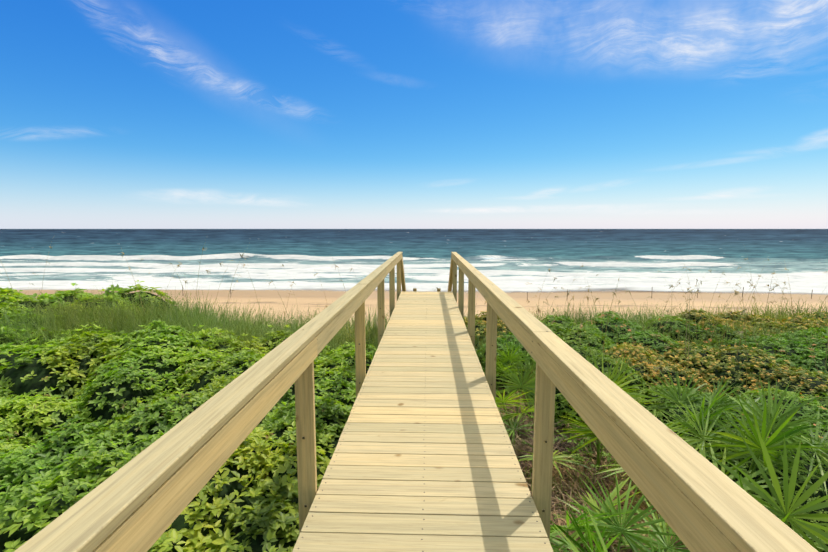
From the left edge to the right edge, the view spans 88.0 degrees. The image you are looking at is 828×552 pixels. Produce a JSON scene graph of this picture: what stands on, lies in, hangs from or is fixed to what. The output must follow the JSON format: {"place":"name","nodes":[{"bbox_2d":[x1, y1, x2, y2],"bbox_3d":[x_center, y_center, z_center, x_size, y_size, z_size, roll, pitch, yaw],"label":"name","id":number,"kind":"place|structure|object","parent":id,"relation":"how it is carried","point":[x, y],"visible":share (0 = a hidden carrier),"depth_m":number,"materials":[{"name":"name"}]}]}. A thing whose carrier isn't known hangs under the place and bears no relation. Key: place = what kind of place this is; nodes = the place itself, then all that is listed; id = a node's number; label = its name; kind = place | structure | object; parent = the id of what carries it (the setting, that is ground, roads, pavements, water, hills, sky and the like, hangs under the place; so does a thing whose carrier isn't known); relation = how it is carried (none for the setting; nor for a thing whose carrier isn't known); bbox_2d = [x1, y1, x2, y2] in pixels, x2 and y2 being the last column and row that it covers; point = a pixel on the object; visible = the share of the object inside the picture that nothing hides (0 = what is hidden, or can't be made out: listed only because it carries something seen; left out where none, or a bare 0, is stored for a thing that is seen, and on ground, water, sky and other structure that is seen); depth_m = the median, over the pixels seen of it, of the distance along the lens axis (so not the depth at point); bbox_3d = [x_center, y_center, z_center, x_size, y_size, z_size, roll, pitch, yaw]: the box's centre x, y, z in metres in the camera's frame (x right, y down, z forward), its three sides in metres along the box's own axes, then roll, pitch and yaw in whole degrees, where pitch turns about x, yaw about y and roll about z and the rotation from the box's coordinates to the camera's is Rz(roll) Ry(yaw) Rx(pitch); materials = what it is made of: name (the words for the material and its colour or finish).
{"place":"outdoors","nodes":[
{"label":"outdoors","id":0,"kind":"place"},
{"bbox_2d":[0,248,827,294],"bbox_3d":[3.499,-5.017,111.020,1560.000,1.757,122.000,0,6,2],"label":"breaking waves","id":1,"kind":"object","parent":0,"point":[504,270],"visible":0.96,"depth_m":85.29,"materials":[{"name":"liquid"}]},
{"bbox_2d":[0,229,827,249],"bbox_3d":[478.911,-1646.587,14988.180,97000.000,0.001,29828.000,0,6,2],"label":"sea water","id":2,"kind":"structure","parent":0,"point":[802,239],"depth_m":354.80,"materials":[{"name":"blue liquid"}]},
{"bbox_2d":[0,0,827,228],"label":"sky","id":3,"kind":"structure","parent":0,"point":[115,114],"materials":[{"name":"blue"}]},
{"bbox_2d":[9,289,827,330],"bbox_3d":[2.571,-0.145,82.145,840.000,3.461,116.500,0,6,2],"label":"beach sand","id":4,"kind":"structure","parent":0,"point":[310,299],"depth_m":47.19,"materials":[{"name":"beige sand"}]},
{"bbox_2d":[182,285,812,298],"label":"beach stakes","id":5,"kind":"object","parent":4,"relation":"on","point":[567,293],"visible":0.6,"depth_m":49.81,"materials":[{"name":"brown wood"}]},
{"bbox_2d":[521,419,631,523],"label":"dry twigs","id":6,"kind":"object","parent":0,"point":[569,477],"depth_m":6.38,"materials":[{"name":"brown plant"}]},
{"bbox_2d":[0,280,376,551],"bbox_3d":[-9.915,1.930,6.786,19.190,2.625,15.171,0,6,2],"label":"shrub","id":7,"kind":"object","parent":6,"relation":"on","point":[16,459],"depth_m":5.47,"materials":[{"name":"green plant"}]},
{"bbox_2d":[0,285,385,365],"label":"grass band","id":8,"kind":"object","parent":6,"relation":"on","point":[115,317],"depth_m":10.05,"materials":[{"name":"green plant"}]},
{"bbox_2d":[1,286,827,395],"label":"crest grass","id":9,"kind":"structure","parent":6,"relation":"on","point":[375,322],"depth_m":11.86,"materials":[{"name":"plant"}]},
{"bbox_2d":[1,236,827,392],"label":"sea oats stalks","id":10,"kind":"object","parent":6,"relation":"on","point":[586,314],"visible":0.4,"depth_m":10.50,"materials":[{"name":"beige plant"}]},
{"bbox_2d":[1,246,827,372],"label":"sea oats heads","id":11,"kind":"object","parent":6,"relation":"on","point":[670,310],"visible":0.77,"depth_m":10.79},
{"bbox_2d":[14,252,818,551],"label":"boardwalk","id":12,"kind":"structure","parent":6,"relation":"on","point":[424,458],"depth_m":2.85,"materials":[{"name":"brown wood"}]},
{"bbox_2d":[495,382,734,551],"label":"ground","id":13,"kind":"structure","parent":6,"relation":"on","point":[518,445],"depth_m":6.12,"materials":[{"name":"brown soil"}]},
{"bbox_2d":[496,387,742,524],"bbox_3d":[4.610,2.817,5.666,7.266,0.896,9.212,0,6,2],"label":"ground cover","id":14,"kind":"object","parent":6,"relation":"on","point":[585,451],"visible":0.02,"depth_m":6.67,"materials":[{"name":"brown plant"}]},
{"bbox_2d":[588,444,687,551],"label":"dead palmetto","id":15,"kind":"object","parent":6,"relation":"on","point":[640,521],"visible":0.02,"depth_m":4.81,"materials":[{"name":"brown plant"}]},
{"bbox_2d":[464,308,827,401],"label":"olive shrub leaves","id":16,"kind":"object","parent":6,"relation":"on","point":[742,349],"visible":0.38,"depth_m":9.13,"materials":[{"name":"green plant"}]},
{"bbox_2d":[464,311,827,551],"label":"shrub","id":17,"kind":"object","parent":6,"relation":"on","point":[565,335],"depth_m":9.04,"materials":[{"name":"green plant"}]},
{"bbox_2d":[465,308,827,397],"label":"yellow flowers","id":18,"kind":"object","parent":6,"relation":"on","point":[754,380],"visible":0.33,"depth_m":9.09,"materials":[{"name":"yellow plant"}]},
{"bbox_2d":[496,369,825,551],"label":"grass tufts","id":19,"kind":"object","parent":6,"relation":"on","point":[582,486],"visible":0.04,"depth_m":5.94,"materials":[{"name":"green plant"}]},
{"bbox_2d":[476,338,827,551],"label":"palmetto","id":20,"kind":"object","parent":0,"point":[780,436],"visible":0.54,"depth_m":4.97,"materials":[{"name":"green plant"}]},
{"bbox_2d":[502,360,814,551],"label":"palmetto petioles","id":21,"kind":"object","parent":20,"relation":"attached to","point":[753,467],"visible":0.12,"depth_m":6.06,"materials":[{"name":"green plant"}]}
]}

